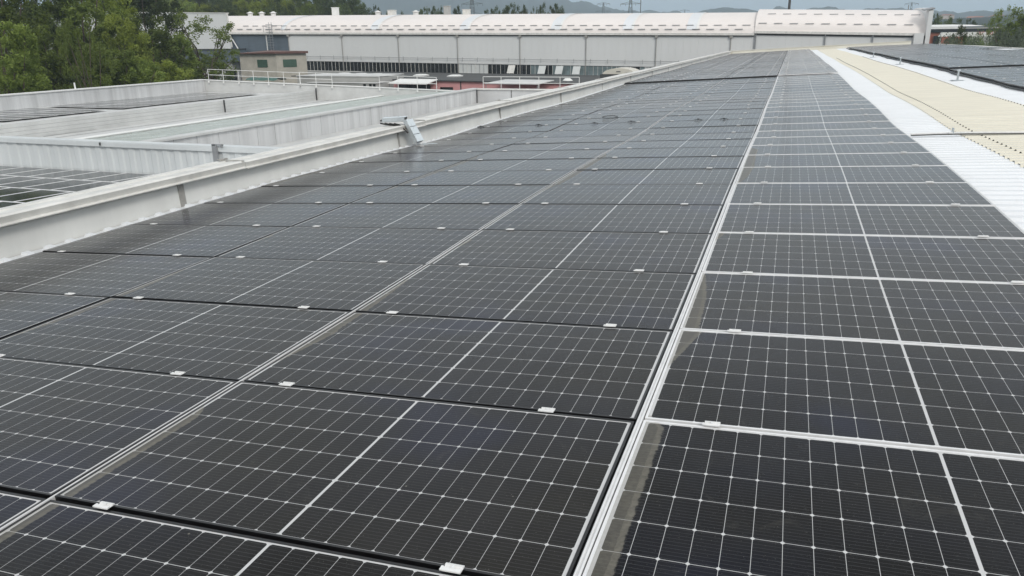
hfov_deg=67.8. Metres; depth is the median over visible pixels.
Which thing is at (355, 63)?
window
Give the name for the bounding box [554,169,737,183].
solar panel
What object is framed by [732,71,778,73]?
solar panel
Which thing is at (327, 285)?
solar panel
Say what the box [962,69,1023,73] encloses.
solar panel
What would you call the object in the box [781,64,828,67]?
solar panel
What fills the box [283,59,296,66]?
window
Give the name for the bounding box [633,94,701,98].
solar panel
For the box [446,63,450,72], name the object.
window
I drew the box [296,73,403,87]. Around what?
grey block shed
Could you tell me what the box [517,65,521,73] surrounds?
window
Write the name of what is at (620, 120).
solar panel
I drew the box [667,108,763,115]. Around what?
solar panel
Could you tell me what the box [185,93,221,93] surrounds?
solar panel
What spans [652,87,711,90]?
solar panel
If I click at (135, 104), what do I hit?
solar panel
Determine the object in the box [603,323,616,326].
panel clamp
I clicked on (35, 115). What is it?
solar panel
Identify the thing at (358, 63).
window
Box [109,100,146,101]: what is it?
solar panel
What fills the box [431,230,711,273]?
solar panel
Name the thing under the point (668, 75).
solar panel
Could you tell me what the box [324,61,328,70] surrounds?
window
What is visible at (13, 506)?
solar panel
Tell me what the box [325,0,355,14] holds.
tree
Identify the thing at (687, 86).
solar panel
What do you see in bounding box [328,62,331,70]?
window
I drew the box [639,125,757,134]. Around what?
solar panel
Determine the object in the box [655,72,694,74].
solar panel
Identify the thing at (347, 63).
window
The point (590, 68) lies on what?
window
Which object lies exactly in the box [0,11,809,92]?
ground
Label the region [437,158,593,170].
solar panel
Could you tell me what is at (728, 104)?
solar panel
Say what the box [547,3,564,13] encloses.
tree
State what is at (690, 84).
solar panel
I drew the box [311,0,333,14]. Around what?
tree
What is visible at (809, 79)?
solar panel
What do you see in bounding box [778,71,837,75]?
solar panel
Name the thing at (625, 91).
solar panel
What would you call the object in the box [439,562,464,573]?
panel clamp
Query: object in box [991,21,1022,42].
tree
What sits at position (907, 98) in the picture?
factory building
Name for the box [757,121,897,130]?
solar panel
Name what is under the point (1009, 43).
bush
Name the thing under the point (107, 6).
tree
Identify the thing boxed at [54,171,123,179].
solar panel
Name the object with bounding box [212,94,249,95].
solar panel
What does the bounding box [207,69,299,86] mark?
guard railing
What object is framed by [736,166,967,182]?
solar panel
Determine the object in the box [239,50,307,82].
beige outbuilding
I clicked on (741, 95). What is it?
solar panel
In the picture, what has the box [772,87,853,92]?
solar panel
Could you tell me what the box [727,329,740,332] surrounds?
panel clamp
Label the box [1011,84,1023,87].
solar panel
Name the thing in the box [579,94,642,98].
solar panel
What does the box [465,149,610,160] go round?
solar panel
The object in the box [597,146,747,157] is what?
solar panel
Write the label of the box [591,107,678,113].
solar panel
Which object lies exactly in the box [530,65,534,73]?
window
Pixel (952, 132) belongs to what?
conduit
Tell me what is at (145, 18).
tree
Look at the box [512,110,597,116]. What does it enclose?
solar panel
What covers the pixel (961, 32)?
tree
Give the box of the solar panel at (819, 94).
[770,92,859,97]
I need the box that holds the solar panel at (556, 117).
[495,114,587,121]
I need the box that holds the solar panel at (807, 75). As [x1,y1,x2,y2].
[778,74,838,77]
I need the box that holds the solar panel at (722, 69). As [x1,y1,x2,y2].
[701,68,740,70]
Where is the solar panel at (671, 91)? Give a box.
[645,89,708,93]
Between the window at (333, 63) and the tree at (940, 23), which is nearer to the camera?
the window at (333, 63)
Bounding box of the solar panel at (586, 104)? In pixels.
[551,102,621,106]
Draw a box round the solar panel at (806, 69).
[780,68,833,70]
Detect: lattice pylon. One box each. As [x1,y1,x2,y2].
[461,0,482,13]
[595,2,608,12]
[620,0,639,12]
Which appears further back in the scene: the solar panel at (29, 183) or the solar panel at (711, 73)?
the solar panel at (711, 73)
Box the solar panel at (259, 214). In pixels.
[135,203,345,226]
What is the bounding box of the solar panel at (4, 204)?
[0,201,20,207]
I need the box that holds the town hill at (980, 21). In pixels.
[932,15,1023,39]
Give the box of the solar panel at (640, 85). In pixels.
[614,84,666,87]
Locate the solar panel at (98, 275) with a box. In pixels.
[0,252,211,297]
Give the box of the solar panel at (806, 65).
[782,64,827,66]
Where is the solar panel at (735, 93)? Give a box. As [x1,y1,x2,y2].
[701,91,771,95]
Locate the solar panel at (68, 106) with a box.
[46,105,90,106]
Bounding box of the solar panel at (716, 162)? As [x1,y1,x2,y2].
[577,156,743,169]
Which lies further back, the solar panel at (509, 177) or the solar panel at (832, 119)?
the solar panel at (832, 119)
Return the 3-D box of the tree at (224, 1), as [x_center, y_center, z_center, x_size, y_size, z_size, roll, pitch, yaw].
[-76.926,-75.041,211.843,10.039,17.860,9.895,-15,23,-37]
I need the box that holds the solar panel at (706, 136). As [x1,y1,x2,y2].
[629,132,754,140]
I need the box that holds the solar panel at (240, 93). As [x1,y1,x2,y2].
[222,93,257,94]
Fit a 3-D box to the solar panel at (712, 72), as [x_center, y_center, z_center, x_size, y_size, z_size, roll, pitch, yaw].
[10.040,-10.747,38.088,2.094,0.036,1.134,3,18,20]
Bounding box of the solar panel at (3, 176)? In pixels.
[0,175,16,178]
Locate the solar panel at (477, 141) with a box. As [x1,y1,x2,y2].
[415,138,528,145]
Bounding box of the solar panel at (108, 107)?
[87,106,129,107]
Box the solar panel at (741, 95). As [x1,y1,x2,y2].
[696,93,770,98]
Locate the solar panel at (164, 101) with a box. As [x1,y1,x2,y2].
[142,101,185,102]
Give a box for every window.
[257,60,267,66]
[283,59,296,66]
[310,61,313,69]
[313,61,317,69]
[317,61,320,69]
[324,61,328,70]
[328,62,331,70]
[331,62,335,70]
[335,62,338,70]
[339,62,342,70]
[346,62,349,70]
[350,62,353,70]
[353,62,357,70]
[357,62,360,70]
[361,62,364,70]
[365,62,368,70]
[368,62,372,70]
[372,62,375,70]
[376,62,379,70]
[380,63,383,71]
[384,63,387,71]
[387,62,391,71]
[391,63,395,71]
[395,63,398,71]
[403,63,406,71]
[407,63,410,71]
[411,63,414,71]
[415,63,418,71]
[419,63,422,71]
[422,63,426,71]
[426,63,430,71]
[430,63,434,71]
[434,63,438,72]
[438,63,442,72]
[442,63,446,72]
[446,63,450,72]
[451,64,454,72]
[455,64,458,72]
[459,64,462,72]
[463,64,466,72]
[467,64,470,72]
[471,64,474,72]
[475,64,479,72]
[479,64,483,72]
[484,64,487,72]
[488,64,491,72]
[492,64,495,73]
[496,64,499,73]
[500,64,504,73]
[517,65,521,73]
[522,65,525,73]
[526,65,529,73]
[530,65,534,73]
[548,65,551,74]
[552,65,556,74]
[561,65,565,74]
[566,66,569,74]
[579,66,583,74]
[588,66,592,74]
[593,66,597,74]
[598,66,601,74]
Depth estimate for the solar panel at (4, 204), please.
19.34 m
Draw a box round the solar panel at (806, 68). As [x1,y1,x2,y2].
[780,67,832,69]
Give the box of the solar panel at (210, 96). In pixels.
[192,96,224,97]
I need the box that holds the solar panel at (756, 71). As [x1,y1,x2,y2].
[733,70,779,72]
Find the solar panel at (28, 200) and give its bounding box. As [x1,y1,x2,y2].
[15,192,71,202]
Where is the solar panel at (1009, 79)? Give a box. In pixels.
[992,78,1023,82]
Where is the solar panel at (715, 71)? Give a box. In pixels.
[695,70,736,72]
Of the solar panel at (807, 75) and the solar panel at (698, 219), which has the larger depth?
the solar panel at (807, 75)
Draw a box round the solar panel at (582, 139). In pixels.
[514,135,636,143]
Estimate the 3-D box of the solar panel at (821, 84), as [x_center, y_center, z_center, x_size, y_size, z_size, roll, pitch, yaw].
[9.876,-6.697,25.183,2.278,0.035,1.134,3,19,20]
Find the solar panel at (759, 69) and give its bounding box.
[737,68,779,70]
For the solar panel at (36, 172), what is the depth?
25.07 m
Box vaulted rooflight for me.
[600,67,637,77]
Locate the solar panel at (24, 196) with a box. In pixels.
[0,190,67,201]
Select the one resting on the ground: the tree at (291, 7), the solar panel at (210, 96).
the tree at (291, 7)
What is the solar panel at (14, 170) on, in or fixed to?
on the factory building at (157, 139)
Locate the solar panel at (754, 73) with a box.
[730,72,778,74]
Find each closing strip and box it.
[625,76,776,83]
[949,65,1023,70]
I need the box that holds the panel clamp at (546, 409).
[538,407,554,412]
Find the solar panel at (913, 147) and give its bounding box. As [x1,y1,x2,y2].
[747,142,930,154]
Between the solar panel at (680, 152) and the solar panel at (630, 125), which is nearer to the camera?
the solar panel at (680, 152)
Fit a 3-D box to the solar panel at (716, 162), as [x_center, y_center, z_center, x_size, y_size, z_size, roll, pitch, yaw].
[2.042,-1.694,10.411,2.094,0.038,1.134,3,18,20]
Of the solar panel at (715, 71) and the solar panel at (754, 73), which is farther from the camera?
the solar panel at (715, 71)
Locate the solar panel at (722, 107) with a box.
[674,104,765,110]
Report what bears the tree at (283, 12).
on the ground
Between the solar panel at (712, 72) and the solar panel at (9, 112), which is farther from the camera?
the solar panel at (9, 112)
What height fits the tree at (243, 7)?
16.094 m
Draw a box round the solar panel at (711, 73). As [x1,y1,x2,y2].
[689,72,732,74]
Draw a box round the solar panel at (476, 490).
[55,381,633,575]
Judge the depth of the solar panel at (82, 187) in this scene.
21.95 m
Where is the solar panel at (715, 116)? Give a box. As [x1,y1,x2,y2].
[660,113,761,120]
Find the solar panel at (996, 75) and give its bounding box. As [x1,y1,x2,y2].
[975,73,1023,77]
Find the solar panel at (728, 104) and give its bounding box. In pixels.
[681,101,766,106]
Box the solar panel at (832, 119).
[760,114,890,123]
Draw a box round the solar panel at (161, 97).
[142,97,181,97]
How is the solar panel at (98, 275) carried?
on the factory building at (907, 98)
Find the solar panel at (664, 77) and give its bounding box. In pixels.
[640,75,686,78]
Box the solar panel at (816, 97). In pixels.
[769,94,863,99]
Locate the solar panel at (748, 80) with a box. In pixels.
[720,78,776,82]
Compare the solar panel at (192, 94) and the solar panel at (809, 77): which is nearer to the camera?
the solar panel at (809, 77)
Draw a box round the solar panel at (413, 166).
[311,161,461,172]
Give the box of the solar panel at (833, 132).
[755,128,905,137]
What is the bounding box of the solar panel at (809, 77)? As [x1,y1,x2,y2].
[777,75,840,79]
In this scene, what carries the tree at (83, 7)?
on the ground
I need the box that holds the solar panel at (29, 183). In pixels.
[0,178,69,187]
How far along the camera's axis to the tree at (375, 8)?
179.43 m
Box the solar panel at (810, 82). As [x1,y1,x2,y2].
[775,80,846,84]
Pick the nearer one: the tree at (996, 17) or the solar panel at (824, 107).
the solar panel at (824, 107)
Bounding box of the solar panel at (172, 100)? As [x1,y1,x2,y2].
[152,99,195,100]
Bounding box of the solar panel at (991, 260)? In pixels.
[702,232,1023,283]
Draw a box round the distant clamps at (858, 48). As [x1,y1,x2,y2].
[666,44,1023,74]
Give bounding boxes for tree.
[0,0,58,93]
[0,0,85,72]
[0,20,52,93]
[0,50,48,91]
[16,0,124,72]
[19,24,90,89]
[41,50,96,88]
[53,12,115,88]
[55,42,120,86]
[67,0,139,69]
[80,47,151,86]
[100,11,157,84]
[108,13,186,81]
[113,0,189,63]
[114,57,165,84]
[135,32,198,80]
[151,59,194,81]
[152,38,203,79]
[155,10,239,80]
[168,0,209,11]
[169,0,189,11]
[175,1,201,11]
[180,53,228,79]
[194,3,208,11]
[203,3,225,12]
[205,0,229,12]
[211,0,237,48]
[214,0,248,11]
[224,1,247,15]
[235,0,256,15]
[239,0,276,11]
[249,0,272,15]
[259,0,285,10]
[263,1,286,15]
[275,0,301,15]
[284,0,303,15]
[291,0,321,14]
[296,2,317,14]
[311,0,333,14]
[322,2,347,14]
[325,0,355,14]
[331,3,353,14]
[334,0,365,14]
[354,1,373,14]
[373,4,381,14]
[419,6,428,14]
[428,6,439,14]
[453,6,460,13]
[484,8,494,13]
[501,2,516,13]
[516,4,528,13]
[538,3,545,13]
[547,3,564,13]
[932,13,939,24]
[934,15,951,24]
[947,17,961,24]
[952,23,967,44]
[965,18,977,24]
[983,4,1016,45]
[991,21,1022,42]
[992,6,1023,46]
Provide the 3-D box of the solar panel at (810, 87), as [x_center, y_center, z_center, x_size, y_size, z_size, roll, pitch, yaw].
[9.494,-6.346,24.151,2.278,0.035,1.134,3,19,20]
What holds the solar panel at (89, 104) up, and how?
on the factory building at (157, 139)
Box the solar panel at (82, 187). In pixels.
[54,182,116,191]
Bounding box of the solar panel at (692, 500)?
[582,420,1023,575]
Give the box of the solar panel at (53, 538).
[0,500,466,575]
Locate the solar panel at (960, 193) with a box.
[727,182,994,205]
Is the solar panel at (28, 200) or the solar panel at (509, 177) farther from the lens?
the solar panel at (28, 200)
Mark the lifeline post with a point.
(957, 79)
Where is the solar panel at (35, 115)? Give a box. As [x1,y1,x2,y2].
[1,114,54,116]
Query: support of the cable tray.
on the factory building at (907, 98)
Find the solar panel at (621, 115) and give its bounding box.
[578,111,671,118]
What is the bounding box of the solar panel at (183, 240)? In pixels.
[43,224,287,256]
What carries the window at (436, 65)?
in the factory hall at (466, 41)
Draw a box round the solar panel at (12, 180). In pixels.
[0,176,41,184]
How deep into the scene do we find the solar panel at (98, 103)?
47.81 m
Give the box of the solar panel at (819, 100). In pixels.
[768,97,867,102]
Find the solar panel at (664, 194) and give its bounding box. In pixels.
[522,184,731,205]
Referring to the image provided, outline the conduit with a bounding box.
[910,128,1023,135]
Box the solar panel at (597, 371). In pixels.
[244,312,672,425]
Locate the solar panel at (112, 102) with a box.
[95,101,131,102]
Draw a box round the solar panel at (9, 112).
[0,111,30,113]
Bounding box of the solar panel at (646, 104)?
[611,101,689,106]
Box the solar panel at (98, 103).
[77,102,121,104]
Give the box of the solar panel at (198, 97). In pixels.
[182,97,214,98]
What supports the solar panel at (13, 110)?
on the factory building at (157, 139)
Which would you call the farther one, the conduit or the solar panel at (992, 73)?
the solar panel at (992, 73)
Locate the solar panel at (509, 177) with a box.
[396,170,573,185]
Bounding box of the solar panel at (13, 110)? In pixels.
[2,109,50,111]
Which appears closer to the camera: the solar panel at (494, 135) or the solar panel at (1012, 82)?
the solar panel at (494, 135)
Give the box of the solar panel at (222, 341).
[0,298,350,380]
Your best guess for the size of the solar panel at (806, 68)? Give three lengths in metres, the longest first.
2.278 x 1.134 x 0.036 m
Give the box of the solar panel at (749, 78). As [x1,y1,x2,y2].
[722,77,776,80]
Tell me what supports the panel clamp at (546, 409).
attached to the solar panel at (476, 490)
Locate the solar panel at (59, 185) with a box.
[23,180,100,189]
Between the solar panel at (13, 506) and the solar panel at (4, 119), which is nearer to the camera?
the solar panel at (13, 506)
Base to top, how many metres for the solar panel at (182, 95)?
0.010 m
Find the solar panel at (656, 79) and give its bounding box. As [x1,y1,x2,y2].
[633,78,678,80]
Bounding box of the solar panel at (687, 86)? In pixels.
[657,84,715,88]
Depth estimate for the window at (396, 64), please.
120.33 m
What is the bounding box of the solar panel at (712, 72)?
[692,71,734,73]
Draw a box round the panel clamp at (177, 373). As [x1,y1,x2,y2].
[170,371,185,374]
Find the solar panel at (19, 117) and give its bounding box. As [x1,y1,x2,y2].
[0,116,35,118]
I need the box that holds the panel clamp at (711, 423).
[702,421,720,426]
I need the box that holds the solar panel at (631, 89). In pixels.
[601,87,659,91]
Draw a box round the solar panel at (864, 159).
[742,152,947,166]
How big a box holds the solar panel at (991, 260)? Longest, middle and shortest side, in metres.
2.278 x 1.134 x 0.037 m
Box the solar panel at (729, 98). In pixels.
[692,96,769,100]
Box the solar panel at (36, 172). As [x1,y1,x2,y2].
[4,168,69,176]
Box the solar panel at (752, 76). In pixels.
[725,74,777,77]
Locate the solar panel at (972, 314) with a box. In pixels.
[680,272,1023,349]
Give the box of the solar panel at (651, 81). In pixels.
[626,79,675,82]
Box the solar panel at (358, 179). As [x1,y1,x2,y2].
[261,172,429,186]
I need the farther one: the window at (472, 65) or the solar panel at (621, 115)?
the window at (472, 65)
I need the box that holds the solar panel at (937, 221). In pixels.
[717,204,1023,238]
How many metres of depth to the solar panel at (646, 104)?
21.49 m
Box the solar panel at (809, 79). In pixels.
[777,77,841,80]
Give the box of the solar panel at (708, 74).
[687,73,731,75]
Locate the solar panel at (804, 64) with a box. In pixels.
[784,63,827,65]
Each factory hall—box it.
[80,6,757,80]
[754,7,934,49]
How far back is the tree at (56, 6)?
74.77 m
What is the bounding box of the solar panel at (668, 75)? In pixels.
[644,74,688,77]
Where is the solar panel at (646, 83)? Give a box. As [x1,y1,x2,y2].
[620,82,670,85]
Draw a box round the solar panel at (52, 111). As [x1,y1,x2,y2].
[41,110,90,112]
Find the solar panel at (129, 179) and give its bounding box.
[113,174,155,182]
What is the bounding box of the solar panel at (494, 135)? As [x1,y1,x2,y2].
[439,131,547,139]
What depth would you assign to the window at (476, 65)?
116.07 m
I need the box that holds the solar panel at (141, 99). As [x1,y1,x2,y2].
[120,99,161,100]
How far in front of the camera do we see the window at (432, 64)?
118.39 m
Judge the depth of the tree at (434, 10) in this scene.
210.91 m
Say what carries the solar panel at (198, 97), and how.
on the factory building at (157, 139)
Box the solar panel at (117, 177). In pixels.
[85,173,153,181]
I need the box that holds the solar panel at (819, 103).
[766,100,872,106]
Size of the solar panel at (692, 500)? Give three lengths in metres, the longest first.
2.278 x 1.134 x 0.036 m
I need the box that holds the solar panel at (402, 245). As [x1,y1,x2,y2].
[216,226,478,263]
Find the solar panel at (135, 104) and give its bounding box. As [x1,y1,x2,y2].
[114,103,157,104]
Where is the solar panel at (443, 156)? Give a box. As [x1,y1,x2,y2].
[348,151,489,162]
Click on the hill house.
(945, 16)
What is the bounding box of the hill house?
[940,14,954,18]
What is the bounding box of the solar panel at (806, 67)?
[781,66,831,68]
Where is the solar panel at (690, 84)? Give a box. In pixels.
[662,83,717,86]
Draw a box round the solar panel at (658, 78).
[637,77,680,79]
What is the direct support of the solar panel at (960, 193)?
on the factory building at (907, 98)
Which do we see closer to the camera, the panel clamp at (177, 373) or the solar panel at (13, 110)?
the panel clamp at (177, 373)
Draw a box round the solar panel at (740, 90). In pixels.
[704,88,772,93]
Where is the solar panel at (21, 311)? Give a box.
[0,291,107,338]
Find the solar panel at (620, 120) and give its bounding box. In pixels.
[564,116,664,124]
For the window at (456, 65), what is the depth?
117.11 m
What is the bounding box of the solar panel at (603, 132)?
[533,128,647,137]
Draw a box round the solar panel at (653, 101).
[619,99,692,103]
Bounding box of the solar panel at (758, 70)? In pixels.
[735,69,779,71]
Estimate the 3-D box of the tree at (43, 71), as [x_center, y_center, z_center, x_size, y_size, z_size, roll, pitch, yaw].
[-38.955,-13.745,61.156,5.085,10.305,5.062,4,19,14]
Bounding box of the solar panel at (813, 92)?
[771,89,856,94]
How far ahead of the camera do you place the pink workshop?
93.62 m
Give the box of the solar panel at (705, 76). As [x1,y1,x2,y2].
[679,75,727,78]
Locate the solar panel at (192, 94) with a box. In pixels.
[174,94,211,94]
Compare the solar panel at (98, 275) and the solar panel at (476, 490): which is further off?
the solar panel at (98, 275)
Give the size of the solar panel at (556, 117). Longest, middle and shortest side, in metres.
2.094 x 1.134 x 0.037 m
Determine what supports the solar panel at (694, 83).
on the factory building at (907, 98)
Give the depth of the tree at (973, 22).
191.53 m
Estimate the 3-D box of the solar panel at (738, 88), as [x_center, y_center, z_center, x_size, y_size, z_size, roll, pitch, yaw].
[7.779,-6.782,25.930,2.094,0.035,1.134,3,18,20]
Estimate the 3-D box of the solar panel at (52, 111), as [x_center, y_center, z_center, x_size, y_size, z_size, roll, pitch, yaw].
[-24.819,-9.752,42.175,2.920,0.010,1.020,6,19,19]
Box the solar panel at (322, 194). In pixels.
[205,186,393,203]
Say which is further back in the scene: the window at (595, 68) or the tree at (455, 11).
the tree at (455, 11)
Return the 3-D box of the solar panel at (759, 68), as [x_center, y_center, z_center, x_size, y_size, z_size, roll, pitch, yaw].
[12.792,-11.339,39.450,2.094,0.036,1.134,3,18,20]
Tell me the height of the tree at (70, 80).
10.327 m
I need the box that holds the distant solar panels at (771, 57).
[678,50,787,68]
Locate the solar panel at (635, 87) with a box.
[607,85,663,89]
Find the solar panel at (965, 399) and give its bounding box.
[645,329,1023,457]
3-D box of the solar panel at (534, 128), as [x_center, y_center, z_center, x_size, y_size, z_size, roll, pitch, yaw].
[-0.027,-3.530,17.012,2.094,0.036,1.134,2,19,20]
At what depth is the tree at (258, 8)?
167.16 m
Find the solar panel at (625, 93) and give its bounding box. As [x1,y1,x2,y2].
[588,91,649,95]
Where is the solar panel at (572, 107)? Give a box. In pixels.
[538,104,615,109]
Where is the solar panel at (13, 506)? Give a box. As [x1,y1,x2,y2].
[0,490,45,527]
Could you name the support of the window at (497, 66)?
in the factory hall at (466, 41)
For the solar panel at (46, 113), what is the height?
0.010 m
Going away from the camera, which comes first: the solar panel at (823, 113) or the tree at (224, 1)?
the solar panel at (823, 113)
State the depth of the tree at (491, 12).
201.03 m
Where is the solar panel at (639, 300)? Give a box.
[356,264,695,330]
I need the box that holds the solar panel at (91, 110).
[55,109,101,111]
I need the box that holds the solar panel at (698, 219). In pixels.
[482,204,722,233]
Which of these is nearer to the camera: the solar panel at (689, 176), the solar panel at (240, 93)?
the solar panel at (689, 176)
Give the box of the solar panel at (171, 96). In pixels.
[152,96,191,96]
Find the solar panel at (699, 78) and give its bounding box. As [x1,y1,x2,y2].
[674,77,724,80]
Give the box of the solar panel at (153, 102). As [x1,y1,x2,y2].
[132,102,172,103]
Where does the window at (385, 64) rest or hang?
in the factory hall at (466, 41)
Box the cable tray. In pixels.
[380,116,436,144]
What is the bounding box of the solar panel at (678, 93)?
[641,91,705,95]
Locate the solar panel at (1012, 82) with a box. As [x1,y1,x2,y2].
[1001,81,1023,84]
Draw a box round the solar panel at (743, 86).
[712,84,773,87]
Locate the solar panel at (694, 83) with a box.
[667,81,720,84]
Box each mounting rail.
[0,79,723,530]
[573,52,787,575]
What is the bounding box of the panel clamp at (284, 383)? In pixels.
[279,381,294,385]
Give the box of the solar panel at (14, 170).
[0,167,48,174]
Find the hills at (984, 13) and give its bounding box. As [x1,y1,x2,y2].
[696,6,1023,20]
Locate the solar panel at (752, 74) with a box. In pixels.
[727,73,777,76]
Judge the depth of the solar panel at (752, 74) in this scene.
33.30 m
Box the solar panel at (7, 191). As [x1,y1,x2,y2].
[0,188,39,195]
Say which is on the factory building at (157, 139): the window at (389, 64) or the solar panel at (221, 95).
the solar panel at (221, 95)
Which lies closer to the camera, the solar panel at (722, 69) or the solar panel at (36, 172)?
the solar panel at (36, 172)
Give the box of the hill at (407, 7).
[270,0,754,36]
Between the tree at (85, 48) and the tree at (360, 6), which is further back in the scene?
the tree at (360, 6)
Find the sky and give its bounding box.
[5,0,1023,12]
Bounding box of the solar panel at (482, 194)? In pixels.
[351,185,548,203]
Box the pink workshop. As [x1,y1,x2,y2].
[291,71,599,89]
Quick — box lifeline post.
[950,70,963,80]
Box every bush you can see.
[935,32,966,44]
[940,32,973,44]
[958,29,984,45]
[969,30,1000,45]
[972,28,1020,48]
[981,25,1023,48]
[997,26,1023,48]
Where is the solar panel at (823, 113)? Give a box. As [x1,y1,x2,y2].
[762,108,883,117]
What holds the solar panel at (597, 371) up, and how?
on the factory building at (907, 98)
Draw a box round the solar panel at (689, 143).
[613,139,751,148]
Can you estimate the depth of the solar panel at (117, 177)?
23.95 m
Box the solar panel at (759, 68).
[739,67,780,69]
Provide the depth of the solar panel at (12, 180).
23.50 m
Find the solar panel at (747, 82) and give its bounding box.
[718,80,775,83]
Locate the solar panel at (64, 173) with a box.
[28,170,99,177]
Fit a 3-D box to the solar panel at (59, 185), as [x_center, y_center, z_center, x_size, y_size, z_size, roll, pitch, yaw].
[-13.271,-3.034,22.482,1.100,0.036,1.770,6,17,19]
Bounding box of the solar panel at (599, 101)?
[559,99,630,104]
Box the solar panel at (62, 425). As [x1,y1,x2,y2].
[0,357,237,498]
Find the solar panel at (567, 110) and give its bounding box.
[527,107,606,112]
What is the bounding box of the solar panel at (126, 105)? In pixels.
[101,104,148,106]
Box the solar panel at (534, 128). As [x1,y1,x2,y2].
[459,125,561,133]
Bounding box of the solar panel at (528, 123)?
[479,119,575,126]
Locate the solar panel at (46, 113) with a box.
[21,112,73,114]
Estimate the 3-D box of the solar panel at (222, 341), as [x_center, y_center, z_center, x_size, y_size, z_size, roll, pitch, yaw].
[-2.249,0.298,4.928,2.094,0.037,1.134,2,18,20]
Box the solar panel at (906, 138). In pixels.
[751,134,917,144]
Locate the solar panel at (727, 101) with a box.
[687,98,768,103]
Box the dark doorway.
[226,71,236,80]
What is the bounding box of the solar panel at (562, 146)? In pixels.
[494,142,623,150]
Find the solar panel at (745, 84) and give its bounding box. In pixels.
[715,82,774,85]
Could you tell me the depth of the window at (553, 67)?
112.27 m
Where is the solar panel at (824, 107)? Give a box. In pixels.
[764,104,876,111]
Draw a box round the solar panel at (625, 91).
[595,89,654,93]
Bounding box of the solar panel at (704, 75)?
[681,74,729,77]
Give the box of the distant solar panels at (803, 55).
[783,49,823,62]
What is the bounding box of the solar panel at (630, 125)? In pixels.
[551,122,655,130]
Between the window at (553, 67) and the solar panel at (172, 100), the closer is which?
the solar panel at (172, 100)
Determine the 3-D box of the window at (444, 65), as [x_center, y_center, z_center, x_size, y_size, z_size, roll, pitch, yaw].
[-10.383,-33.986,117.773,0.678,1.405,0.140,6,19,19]
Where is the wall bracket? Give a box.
[211,144,222,161]
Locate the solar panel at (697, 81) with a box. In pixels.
[671,79,722,82]
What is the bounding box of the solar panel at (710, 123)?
[650,118,759,127]
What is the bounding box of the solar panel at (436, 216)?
[294,203,518,229]
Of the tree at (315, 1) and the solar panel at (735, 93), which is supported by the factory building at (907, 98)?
the solar panel at (735, 93)
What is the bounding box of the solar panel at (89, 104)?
[66,104,110,105]
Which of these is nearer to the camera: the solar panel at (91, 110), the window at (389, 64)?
the solar panel at (91, 110)
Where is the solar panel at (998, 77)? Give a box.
[983,76,1023,79]
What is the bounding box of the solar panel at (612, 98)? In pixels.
[569,96,637,101]
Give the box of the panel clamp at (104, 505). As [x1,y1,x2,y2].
[92,501,114,509]
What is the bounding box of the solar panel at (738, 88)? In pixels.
[708,86,772,90]
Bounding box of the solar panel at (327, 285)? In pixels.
[113,257,425,310]
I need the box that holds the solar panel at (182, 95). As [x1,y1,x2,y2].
[163,95,201,95]
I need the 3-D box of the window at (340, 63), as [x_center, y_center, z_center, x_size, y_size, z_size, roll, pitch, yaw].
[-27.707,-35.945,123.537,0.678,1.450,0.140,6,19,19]
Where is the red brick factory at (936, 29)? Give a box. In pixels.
[929,24,1000,44]
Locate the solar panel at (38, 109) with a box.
[15,108,60,109]
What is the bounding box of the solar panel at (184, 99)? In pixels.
[169,98,204,99]
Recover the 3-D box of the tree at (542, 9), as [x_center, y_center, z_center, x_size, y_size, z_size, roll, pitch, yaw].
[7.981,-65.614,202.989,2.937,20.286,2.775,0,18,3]
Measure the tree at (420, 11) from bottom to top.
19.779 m
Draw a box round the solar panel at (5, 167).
[0,166,20,169]
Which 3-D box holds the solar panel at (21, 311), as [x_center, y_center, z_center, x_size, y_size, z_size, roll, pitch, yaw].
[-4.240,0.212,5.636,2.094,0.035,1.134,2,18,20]
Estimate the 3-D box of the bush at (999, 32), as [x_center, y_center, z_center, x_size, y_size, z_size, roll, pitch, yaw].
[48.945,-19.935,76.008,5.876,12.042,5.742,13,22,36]
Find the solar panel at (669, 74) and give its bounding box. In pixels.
[648,73,691,76]
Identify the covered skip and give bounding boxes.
[246,77,285,80]
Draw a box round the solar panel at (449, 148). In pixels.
[382,144,511,153]
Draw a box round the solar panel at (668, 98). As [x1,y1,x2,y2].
[625,96,698,101]
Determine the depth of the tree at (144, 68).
70.76 m
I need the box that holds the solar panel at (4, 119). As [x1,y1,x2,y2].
[0,118,16,120]
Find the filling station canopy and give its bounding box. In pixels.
[938,32,993,43]
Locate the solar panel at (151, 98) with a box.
[131,98,171,98]
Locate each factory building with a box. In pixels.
[0,41,1023,263]
[0,79,549,174]
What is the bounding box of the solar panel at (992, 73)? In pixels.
[968,71,1023,75]
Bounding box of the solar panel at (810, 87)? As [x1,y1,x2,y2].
[773,84,851,89]
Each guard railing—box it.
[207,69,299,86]
[299,72,332,87]
[379,75,436,91]
[483,76,579,88]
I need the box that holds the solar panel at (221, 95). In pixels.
[202,95,237,96]
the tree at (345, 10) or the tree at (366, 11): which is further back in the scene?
the tree at (366, 11)
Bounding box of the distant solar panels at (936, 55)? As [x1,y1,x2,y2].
[847,44,1023,72]
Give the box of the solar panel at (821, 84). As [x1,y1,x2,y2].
[774,82,848,87]
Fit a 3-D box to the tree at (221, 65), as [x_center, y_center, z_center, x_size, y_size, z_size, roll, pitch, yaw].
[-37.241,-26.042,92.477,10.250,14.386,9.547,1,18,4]
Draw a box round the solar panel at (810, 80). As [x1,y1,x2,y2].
[776,78,844,82]
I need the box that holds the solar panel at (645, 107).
[602,104,683,109]

